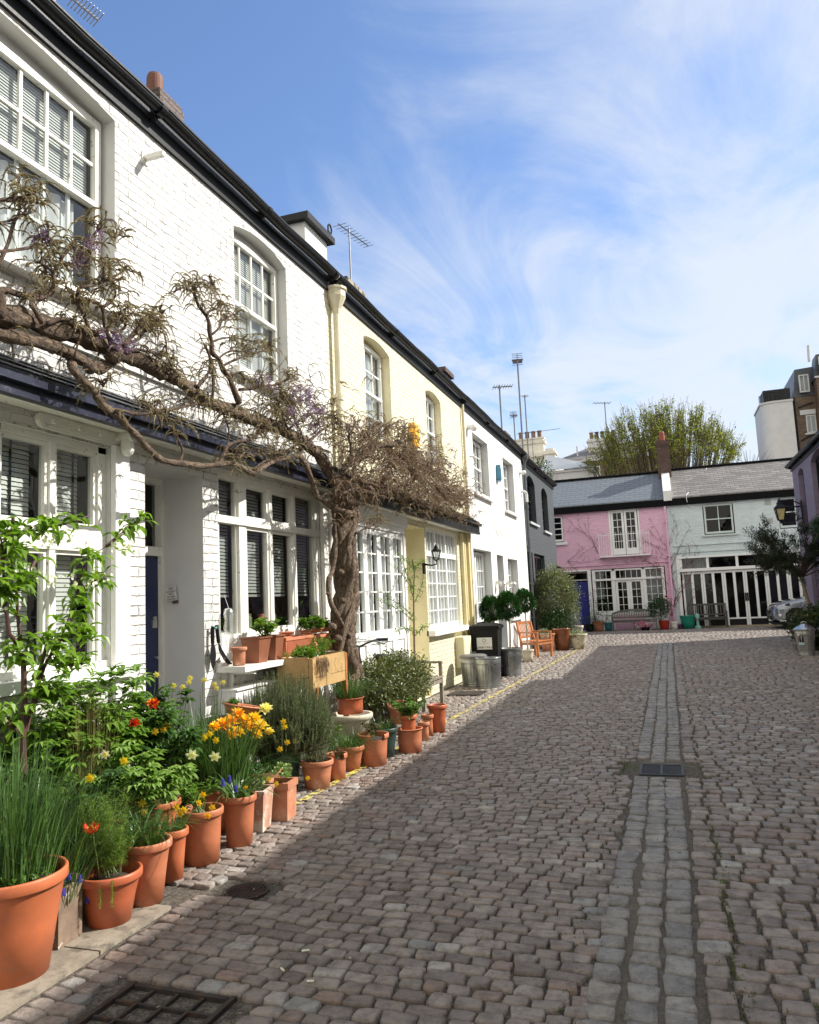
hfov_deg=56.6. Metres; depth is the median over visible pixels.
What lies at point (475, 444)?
window
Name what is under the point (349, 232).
tv aerial
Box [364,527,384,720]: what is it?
french door
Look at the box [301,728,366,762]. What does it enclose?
grass tuft
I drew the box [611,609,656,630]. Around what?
garden bench
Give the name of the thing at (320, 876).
fallen petals
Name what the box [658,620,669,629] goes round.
plant pot
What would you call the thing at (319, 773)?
plant pot
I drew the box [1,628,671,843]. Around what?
ground
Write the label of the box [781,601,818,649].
hedge
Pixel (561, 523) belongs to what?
window
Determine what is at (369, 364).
window
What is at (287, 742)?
daffodil plant
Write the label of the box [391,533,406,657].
french door
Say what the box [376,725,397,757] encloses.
plant pot
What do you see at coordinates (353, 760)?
plant pot
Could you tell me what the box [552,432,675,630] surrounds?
mews house
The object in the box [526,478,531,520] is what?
window
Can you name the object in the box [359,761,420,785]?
dead leaves
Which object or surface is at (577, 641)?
stone planter
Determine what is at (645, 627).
flower bowl
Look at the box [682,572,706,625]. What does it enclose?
garage door
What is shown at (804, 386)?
window
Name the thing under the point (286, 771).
succulent plant
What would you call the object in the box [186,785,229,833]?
plant pot
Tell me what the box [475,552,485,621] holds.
window
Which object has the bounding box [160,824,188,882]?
plant pot
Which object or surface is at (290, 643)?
plant pot
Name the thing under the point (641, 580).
french door
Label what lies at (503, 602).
bay tree
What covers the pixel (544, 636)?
plant pot
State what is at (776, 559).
olive tree
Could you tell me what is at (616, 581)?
french door
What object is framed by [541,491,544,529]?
window
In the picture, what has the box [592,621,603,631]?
plant pot
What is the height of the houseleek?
0.082 m
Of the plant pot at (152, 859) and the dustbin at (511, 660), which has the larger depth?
the dustbin at (511, 660)
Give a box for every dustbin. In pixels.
[459,652,486,686]
[475,656,500,688]
[501,647,522,676]
[793,621,815,655]
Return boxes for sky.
[56,0,818,466]
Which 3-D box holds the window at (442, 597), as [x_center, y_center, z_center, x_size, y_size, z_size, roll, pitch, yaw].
[0.548,1.240,14.043,0.136,1.780,2.050,-5,-7,18]
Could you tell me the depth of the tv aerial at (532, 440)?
46.64 m
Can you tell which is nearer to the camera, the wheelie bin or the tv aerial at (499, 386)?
the wheelie bin
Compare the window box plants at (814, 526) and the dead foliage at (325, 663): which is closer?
the dead foliage at (325, 663)
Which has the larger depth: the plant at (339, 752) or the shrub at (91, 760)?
the plant at (339, 752)
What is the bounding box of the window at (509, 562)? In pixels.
[508,561,511,592]
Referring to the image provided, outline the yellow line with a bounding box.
[296,650,575,803]
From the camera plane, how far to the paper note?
6.81 m
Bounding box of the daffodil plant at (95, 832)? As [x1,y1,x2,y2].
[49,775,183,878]
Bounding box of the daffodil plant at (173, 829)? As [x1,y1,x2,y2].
[142,799,209,831]
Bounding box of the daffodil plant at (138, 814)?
[32,773,187,867]
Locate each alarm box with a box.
[408,423,420,453]
[496,465,501,482]
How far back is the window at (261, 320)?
8.40 m
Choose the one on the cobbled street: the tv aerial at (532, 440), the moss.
the moss
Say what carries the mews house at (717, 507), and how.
on the ground
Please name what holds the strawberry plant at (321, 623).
in the clay saucer at (316, 630)
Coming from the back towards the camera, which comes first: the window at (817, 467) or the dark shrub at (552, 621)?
the dark shrub at (552, 621)
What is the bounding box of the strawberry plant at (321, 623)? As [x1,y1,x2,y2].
[307,615,325,631]
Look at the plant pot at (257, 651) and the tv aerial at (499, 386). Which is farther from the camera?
the tv aerial at (499, 386)
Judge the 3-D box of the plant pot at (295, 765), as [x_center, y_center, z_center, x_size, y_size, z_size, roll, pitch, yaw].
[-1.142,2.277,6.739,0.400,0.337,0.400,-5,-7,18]
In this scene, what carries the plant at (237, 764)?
in the plant pot at (214, 797)
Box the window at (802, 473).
[802,473,808,522]
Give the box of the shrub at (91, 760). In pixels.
[62,689,123,813]
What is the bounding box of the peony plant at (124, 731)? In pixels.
[32,662,179,817]
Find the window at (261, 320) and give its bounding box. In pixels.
[234,236,278,382]
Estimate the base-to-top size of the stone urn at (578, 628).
0.620 m
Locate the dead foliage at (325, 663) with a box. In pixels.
[317,656,329,679]
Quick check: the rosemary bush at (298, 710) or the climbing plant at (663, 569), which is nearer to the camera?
the rosemary bush at (298, 710)
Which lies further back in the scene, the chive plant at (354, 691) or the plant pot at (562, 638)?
the plant pot at (562, 638)
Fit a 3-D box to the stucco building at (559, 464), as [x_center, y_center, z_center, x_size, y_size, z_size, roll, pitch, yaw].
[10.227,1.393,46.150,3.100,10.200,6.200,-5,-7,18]
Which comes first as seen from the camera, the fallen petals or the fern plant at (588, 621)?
the fallen petals
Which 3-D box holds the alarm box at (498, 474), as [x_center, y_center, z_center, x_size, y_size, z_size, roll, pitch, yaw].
[2.269,-0.977,19.289,0.108,0.440,0.220,-5,-7,18]
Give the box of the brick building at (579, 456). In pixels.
[563,430,686,475]
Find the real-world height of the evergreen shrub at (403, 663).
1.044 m
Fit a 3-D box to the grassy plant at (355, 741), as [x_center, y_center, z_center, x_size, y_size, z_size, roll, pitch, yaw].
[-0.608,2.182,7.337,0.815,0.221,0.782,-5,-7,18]
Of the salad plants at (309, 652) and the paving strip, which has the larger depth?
the salad plants at (309, 652)
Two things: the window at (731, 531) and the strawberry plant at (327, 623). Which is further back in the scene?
the window at (731, 531)
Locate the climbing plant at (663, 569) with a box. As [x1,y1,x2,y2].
[624,522,694,615]
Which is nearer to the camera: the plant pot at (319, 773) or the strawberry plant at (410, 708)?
the plant pot at (319, 773)
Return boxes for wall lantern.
[422,544,440,573]
[773,498,803,523]
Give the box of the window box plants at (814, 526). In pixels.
[807,514,818,538]
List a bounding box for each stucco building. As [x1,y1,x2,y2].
[514,430,563,471]
[542,455,599,479]
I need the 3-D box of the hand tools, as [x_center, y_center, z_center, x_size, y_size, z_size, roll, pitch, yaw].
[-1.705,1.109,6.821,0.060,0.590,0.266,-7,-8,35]
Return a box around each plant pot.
[0,854,68,990]
[79,859,142,929]
[122,832,171,907]
[129,794,181,831]
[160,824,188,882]
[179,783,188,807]
[180,802,223,866]
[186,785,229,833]
[221,791,256,848]
[230,646,246,665]
[239,636,272,662]
[248,766,281,779]
[253,784,274,832]
[260,634,285,659]
[260,752,300,787]
[261,777,297,821]
[282,634,313,656]
[300,756,333,790]
[308,633,332,650]
[327,751,346,781]
[335,696,363,714]
[336,744,363,771]
[357,731,388,767]
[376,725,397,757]
[386,700,406,724]
[398,726,422,753]
[399,713,416,729]
[417,721,429,740]
[421,714,433,735]
[427,703,446,732]
[522,649,533,661]
[539,633,548,638]
[542,633,554,651]
[552,628,569,649]
[584,624,593,631]
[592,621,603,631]
[604,622,611,630]
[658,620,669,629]
[670,621,678,628]
[679,615,694,628]
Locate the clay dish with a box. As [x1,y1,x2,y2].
[223,702,259,714]
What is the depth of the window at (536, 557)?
25.08 m
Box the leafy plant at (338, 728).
[321,722,343,744]
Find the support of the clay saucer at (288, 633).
on the plant pot at (290, 643)
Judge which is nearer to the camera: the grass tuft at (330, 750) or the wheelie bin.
the grass tuft at (330, 750)
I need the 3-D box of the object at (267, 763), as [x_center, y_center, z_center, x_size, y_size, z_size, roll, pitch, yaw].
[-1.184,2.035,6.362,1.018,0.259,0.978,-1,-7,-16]
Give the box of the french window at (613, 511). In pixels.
[610,510,625,554]
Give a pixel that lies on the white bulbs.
(264, 774)
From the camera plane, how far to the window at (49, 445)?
5.22 m
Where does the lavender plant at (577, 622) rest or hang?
on the cobbled street
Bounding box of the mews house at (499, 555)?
[462,398,532,648]
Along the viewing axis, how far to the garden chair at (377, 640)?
8.93 m
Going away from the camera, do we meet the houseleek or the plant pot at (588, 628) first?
the houseleek
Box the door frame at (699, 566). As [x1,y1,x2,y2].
[676,550,799,615]
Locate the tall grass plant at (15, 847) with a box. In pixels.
[0,723,124,896]
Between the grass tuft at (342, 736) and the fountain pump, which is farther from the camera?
the fountain pump
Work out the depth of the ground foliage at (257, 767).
5.80 m
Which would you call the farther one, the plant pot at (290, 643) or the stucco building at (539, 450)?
the stucco building at (539, 450)
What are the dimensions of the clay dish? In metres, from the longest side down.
0.330 x 0.330 x 0.082 m
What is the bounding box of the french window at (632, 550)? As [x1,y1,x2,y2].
[623,509,639,553]
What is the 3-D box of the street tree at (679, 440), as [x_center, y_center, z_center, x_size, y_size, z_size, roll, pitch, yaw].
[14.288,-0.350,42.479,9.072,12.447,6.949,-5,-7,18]
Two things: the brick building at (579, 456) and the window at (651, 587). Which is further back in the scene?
the brick building at (579, 456)
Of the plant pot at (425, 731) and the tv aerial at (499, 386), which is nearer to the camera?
the plant pot at (425, 731)
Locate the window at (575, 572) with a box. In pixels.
[565,572,587,580]
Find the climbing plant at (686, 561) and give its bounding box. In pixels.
[669,511,700,611]
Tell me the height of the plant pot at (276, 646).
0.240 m
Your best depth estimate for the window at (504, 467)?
21.38 m
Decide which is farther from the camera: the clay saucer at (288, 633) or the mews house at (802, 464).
the mews house at (802, 464)
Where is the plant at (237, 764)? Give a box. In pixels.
[163,695,287,791]
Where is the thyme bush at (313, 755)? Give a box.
[299,737,333,762]
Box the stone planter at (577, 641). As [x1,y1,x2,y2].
[570,633,586,649]
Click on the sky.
(618, 197)
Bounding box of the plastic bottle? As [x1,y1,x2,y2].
[223,598,233,653]
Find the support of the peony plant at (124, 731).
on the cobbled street
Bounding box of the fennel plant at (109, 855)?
[64,787,134,909]
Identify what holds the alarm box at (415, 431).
attached to the mews house at (365, 337)
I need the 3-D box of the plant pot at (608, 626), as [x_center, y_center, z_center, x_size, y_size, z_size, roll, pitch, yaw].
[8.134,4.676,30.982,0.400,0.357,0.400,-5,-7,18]
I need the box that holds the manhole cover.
[73,981,236,1023]
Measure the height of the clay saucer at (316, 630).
0.047 m
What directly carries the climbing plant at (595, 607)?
in the plant pot at (598, 625)
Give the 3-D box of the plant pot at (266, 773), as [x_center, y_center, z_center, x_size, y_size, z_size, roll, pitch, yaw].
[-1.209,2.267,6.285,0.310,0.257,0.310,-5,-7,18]
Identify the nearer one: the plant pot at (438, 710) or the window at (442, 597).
the plant pot at (438, 710)
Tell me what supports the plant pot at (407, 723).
on the plant pot at (409, 741)
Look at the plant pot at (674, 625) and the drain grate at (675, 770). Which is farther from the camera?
the plant pot at (674, 625)
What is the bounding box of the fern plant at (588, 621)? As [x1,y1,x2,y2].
[580,614,602,629]
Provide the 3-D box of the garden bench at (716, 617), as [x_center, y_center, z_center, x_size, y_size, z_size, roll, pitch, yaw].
[11.830,4.100,30.035,1.355,0.959,0.624,-5,-7,18]
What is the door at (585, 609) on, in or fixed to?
in the mews house at (613, 510)
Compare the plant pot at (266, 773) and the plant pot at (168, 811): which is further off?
the plant pot at (266, 773)
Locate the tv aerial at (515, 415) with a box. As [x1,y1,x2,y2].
[510,411,517,441]
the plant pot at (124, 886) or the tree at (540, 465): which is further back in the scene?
the tree at (540, 465)
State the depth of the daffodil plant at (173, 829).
4.61 m
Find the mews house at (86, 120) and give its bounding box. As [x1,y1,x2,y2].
[0,0,339,818]
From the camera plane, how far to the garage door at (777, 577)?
29.79 m
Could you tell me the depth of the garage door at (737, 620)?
30.23 m
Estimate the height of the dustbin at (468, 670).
0.611 m
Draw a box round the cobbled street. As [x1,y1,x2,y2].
[0,625,818,1023]
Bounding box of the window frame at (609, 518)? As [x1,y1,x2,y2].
[608,508,641,555]
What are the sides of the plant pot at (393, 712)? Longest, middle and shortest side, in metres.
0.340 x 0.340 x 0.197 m
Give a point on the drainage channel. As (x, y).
(643, 988)
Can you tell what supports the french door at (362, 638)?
in the mews house at (365, 337)
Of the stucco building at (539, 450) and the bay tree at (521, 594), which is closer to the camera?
the bay tree at (521, 594)
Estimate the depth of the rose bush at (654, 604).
30.41 m
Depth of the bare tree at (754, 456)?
46.17 m
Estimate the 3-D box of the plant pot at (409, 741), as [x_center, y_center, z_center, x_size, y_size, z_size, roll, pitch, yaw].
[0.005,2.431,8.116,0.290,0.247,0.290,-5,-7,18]
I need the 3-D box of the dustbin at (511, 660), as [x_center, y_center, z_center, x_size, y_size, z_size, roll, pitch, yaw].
[2.058,3.037,15.410,0.498,0.555,0.498,-5,-7,18]
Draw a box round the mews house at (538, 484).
[521,454,562,648]
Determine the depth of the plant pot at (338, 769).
6.88 m
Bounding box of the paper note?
[165,586,177,603]
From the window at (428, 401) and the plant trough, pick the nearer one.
the plant trough
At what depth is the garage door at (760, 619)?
29.99 m
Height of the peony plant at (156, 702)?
0.805 m
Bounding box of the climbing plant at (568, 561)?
[565,517,604,579]
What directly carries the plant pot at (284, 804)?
on the cobbled street
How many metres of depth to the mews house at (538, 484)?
25.13 m
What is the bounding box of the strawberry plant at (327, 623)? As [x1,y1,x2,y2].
[323,618,331,626]
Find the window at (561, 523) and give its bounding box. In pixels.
[554,516,563,541]
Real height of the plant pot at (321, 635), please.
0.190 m
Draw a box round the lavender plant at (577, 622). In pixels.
[565,613,581,632]
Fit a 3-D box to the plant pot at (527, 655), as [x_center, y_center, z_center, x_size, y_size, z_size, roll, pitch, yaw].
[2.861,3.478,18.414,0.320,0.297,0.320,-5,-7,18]
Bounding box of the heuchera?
[360,721,380,736]
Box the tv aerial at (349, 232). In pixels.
[333,223,370,279]
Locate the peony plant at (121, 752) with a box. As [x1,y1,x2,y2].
[36,700,140,791]
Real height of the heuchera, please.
0.148 m
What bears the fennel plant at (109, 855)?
in the plant pot at (124, 886)
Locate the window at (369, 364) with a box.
[364,344,383,437]
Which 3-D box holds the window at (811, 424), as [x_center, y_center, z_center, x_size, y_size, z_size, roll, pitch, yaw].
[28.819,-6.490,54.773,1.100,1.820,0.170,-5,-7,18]
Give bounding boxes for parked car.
[766,595,805,626]
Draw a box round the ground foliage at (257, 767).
[165,729,265,801]
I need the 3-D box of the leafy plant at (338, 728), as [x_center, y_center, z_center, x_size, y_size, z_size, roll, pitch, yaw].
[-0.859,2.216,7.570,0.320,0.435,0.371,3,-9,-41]
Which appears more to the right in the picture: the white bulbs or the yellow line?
the yellow line
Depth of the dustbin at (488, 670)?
13.39 m
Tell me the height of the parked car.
1.760 m
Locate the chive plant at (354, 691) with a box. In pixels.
[321,665,384,700]
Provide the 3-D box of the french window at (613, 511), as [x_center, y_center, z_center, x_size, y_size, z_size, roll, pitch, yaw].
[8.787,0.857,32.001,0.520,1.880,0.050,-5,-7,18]
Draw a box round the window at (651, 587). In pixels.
[591,566,666,615]
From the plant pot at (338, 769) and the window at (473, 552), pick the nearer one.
the plant pot at (338, 769)
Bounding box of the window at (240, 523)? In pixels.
[217,471,320,661]
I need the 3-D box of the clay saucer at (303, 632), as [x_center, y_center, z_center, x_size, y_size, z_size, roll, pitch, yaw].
[-1.116,1.298,8.209,0.170,0.047,0.170,-5,-7,18]
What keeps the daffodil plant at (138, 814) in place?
in the plant pot at (124, 886)
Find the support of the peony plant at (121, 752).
in the plant pot
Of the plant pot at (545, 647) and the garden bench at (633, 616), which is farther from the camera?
the garden bench at (633, 616)
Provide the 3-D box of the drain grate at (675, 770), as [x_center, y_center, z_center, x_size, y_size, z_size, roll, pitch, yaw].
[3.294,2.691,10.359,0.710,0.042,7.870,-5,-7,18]
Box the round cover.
[224,882,268,899]
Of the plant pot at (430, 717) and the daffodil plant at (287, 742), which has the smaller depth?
the daffodil plant at (287, 742)
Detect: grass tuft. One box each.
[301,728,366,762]
[320,731,370,754]
[327,719,372,750]
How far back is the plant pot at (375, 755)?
7.41 m
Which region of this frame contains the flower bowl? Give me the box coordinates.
[635,620,653,630]
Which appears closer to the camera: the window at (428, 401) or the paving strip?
the paving strip
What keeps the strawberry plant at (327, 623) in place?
in the clay saucer
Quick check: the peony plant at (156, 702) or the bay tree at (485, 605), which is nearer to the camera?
the peony plant at (156, 702)
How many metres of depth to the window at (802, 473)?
22.94 m
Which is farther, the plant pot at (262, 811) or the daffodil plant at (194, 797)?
the plant pot at (262, 811)
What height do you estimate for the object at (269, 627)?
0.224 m
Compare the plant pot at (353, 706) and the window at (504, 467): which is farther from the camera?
the window at (504, 467)
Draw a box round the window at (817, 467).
[816,455,818,488]
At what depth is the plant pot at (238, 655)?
6.85 m
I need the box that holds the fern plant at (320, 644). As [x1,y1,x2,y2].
[304,635,335,655]
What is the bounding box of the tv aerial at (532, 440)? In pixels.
[523,428,559,461]
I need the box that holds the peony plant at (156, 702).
[113,684,204,801]
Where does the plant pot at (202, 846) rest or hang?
on the cobbled street
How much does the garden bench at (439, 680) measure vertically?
0.989 m
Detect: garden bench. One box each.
[373,661,443,721]
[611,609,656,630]
[690,603,728,627]
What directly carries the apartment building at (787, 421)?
on the ground
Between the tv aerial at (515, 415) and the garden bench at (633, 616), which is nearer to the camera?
the garden bench at (633, 616)
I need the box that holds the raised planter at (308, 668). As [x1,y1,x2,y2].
[277,651,348,753]
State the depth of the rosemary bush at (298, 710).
6.59 m
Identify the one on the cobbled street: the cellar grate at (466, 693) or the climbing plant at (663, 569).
the cellar grate at (466, 693)
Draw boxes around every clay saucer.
[278,631,294,636]
[298,630,312,634]
[311,628,323,632]
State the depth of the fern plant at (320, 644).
7.94 m
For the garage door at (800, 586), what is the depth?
29.62 m
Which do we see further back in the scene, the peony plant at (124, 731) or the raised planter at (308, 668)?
the raised planter at (308, 668)
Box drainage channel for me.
[583,642,697,1023]
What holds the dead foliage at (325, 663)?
hanging from the raised planter at (308, 668)
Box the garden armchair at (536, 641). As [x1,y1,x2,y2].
[515,621,552,657]
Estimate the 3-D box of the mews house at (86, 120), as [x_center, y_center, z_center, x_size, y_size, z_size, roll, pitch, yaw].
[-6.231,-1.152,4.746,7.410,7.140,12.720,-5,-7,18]
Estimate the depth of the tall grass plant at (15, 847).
3.49 m
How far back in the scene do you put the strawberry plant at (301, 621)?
8.15 m
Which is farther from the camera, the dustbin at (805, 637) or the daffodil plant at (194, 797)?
the dustbin at (805, 637)
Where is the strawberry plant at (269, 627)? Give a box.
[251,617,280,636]
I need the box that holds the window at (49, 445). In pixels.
[0,423,108,681]
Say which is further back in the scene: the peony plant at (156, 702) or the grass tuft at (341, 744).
the grass tuft at (341, 744)
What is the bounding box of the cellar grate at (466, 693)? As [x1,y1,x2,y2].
[447,691,486,696]
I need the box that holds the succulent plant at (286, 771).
[262,761,309,785]
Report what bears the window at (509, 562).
in the mews house at (499, 555)
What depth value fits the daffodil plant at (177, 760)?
5.61 m
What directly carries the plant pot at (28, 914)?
on the paving strip
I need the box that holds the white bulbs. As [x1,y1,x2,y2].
[237,766,275,790]
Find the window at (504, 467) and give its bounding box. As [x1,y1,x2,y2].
[503,464,508,509]
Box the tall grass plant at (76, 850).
[0,743,182,904]
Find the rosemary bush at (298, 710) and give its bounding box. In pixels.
[224,670,337,758]
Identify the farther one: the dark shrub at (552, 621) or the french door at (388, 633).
the dark shrub at (552, 621)
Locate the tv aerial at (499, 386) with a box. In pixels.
[492,384,512,428]
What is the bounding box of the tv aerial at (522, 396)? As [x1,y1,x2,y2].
[521,395,528,456]
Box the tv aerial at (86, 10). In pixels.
[55,0,103,26]
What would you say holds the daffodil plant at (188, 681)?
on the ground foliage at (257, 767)
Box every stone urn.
[330,710,372,742]
[572,625,583,632]
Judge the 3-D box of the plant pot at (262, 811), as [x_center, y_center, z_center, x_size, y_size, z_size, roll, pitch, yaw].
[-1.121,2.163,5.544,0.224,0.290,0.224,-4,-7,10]
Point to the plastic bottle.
(228, 614)
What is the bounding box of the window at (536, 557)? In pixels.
[534,556,542,627]
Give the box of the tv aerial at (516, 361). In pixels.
[512,353,523,449]
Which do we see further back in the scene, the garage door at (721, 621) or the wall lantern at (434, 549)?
the garage door at (721, 621)
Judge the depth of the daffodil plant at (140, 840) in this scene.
4.24 m
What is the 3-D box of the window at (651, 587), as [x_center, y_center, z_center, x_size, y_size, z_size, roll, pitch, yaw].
[9.151,3.298,31.686,2.980,1.930,0.277,-5,-7,18]
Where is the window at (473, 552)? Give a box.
[473,552,478,621]
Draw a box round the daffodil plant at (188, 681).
[149,671,225,765]
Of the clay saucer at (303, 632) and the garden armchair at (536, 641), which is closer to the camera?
the clay saucer at (303, 632)
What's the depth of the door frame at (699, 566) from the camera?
30.83 m
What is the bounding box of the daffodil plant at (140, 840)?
[64,801,220,850]
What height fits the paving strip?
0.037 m
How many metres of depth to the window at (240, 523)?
7.92 m
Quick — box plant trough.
[52,872,81,949]
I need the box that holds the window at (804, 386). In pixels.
[798,374,809,392]
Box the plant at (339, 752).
[332,748,343,757]
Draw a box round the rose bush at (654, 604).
[644,595,673,620]
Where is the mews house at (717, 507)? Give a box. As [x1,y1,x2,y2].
[666,457,803,627]
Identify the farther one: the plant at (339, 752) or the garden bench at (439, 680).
the garden bench at (439, 680)
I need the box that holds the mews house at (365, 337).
[280,210,481,721]
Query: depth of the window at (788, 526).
29.96 m
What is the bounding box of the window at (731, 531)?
[703,503,733,533]
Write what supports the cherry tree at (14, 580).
on the ground
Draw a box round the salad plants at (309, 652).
[282,644,325,658]
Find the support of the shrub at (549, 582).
on the cobbled street
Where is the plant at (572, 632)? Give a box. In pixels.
[570,628,586,633]
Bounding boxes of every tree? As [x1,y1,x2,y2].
[0,511,159,803]
[375,552,432,712]
[477,594,499,622]
[492,590,522,648]
[515,587,537,649]
[535,456,556,479]
[577,393,745,476]
[732,451,773,462]
[740,510,818,609]
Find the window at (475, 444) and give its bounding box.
[472,440,482,491]
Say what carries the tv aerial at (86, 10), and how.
attached to the mews house at (86, 120)
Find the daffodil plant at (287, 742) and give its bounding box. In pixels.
[277,719,297,752]
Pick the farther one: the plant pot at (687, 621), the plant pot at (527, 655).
the plant pot at (687, 621)
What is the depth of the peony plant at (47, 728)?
4.46 m
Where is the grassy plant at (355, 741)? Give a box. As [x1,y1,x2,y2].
[324,725,374,747]
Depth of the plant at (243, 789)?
5.21 m
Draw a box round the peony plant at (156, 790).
[71,748,197,829]
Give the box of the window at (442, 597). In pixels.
[425,527,458,629]
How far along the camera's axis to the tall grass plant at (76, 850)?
3.83 m
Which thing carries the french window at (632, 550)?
in the mews house at (613, 510)
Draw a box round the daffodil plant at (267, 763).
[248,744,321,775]
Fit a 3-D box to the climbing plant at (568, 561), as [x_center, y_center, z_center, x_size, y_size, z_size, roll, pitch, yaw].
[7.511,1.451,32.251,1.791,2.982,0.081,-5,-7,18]
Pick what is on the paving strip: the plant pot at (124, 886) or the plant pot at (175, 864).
the plant pot at (124, 886)
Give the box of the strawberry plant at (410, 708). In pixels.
[389,695,425,719]
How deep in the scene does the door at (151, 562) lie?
6.73 m
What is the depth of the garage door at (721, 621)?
30.50 m
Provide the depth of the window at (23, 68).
5.57 m
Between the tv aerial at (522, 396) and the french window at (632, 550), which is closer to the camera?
the french window at (632, 550)
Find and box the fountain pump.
[695,613,700,628]
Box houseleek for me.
[221,697,239,704]
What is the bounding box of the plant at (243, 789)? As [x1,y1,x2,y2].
[176,771,282,802]
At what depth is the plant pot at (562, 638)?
21.52 m
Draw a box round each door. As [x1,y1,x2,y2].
[145,556,158,719]
[355,526,371,721]
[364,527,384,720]
[378,530,396,691]
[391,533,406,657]
[565,582,590,629]
[615,580,630,614]
[629,579,644,613]
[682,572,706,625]
[702,570,725,625]
[723,569,748,624]
[744,569,770,624]
[766,569,790,620]
[789,574,802,597]
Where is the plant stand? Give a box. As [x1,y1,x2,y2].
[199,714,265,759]
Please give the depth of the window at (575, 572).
32.54 m
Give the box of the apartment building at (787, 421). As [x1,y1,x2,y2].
[754,345,818,459]
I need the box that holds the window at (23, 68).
[0,42,100,297]
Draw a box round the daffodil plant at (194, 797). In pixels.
[173,776,219,818]
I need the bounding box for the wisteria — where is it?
[0,163,486,709]
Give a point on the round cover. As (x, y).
(250, 890)
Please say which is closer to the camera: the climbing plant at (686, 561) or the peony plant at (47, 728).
the peony plant at (47, 728)
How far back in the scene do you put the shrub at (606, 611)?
31.12 m
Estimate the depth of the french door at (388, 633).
11.20 m
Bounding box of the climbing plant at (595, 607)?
[588,589,602,622]
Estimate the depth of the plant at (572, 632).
21.77 m
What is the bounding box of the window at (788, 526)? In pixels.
[780,497,797,527]
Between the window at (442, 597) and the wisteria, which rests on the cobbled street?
the wisteria
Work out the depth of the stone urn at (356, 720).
7.88 m
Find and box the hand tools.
[210,603,231,669]
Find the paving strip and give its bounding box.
[0,903,170,1018]
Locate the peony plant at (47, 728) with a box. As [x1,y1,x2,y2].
[0,668,86,830]
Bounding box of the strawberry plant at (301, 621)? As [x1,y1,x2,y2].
[295,615,320,632]
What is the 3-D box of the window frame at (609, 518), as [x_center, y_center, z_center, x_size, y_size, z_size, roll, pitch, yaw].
[9.040,0.815,31.914,1.240,1.960,0.080,-5,-7,18]
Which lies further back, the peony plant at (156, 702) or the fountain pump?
the fountain pump
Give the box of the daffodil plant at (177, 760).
[160,693,273,787]
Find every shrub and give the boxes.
[62,689,123,813]
[329,648,436,725]
[530,561,584,632]
[537,604,579,632]
[596,599,611,622]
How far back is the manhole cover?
3.12 m
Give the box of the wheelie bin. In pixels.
[469,622,503,675]
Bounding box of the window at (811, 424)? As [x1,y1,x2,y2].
[800,409,816,434]
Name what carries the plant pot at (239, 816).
on the cobbled street
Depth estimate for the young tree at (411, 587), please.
10.97 m
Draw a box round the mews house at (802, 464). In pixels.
[784,431,818,610]
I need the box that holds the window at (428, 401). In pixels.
[426,397,436,467]
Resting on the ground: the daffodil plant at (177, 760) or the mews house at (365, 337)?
the mews house at (365, 337)
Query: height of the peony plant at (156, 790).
0.583 m
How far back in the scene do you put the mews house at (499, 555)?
19.00 m
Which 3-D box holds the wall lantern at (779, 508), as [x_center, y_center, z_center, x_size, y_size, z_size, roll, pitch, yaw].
[11.486,-0.041,23.047,0.778,0.831,0.336,-5,-7,18]
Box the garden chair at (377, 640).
[356,638,397,721]
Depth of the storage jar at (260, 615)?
8.04 m
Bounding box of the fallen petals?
[72,672,806,1013]
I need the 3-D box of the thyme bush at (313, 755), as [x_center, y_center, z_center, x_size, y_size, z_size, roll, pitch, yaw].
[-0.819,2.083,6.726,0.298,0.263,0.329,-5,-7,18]
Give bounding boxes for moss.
[343,654,818,1023]

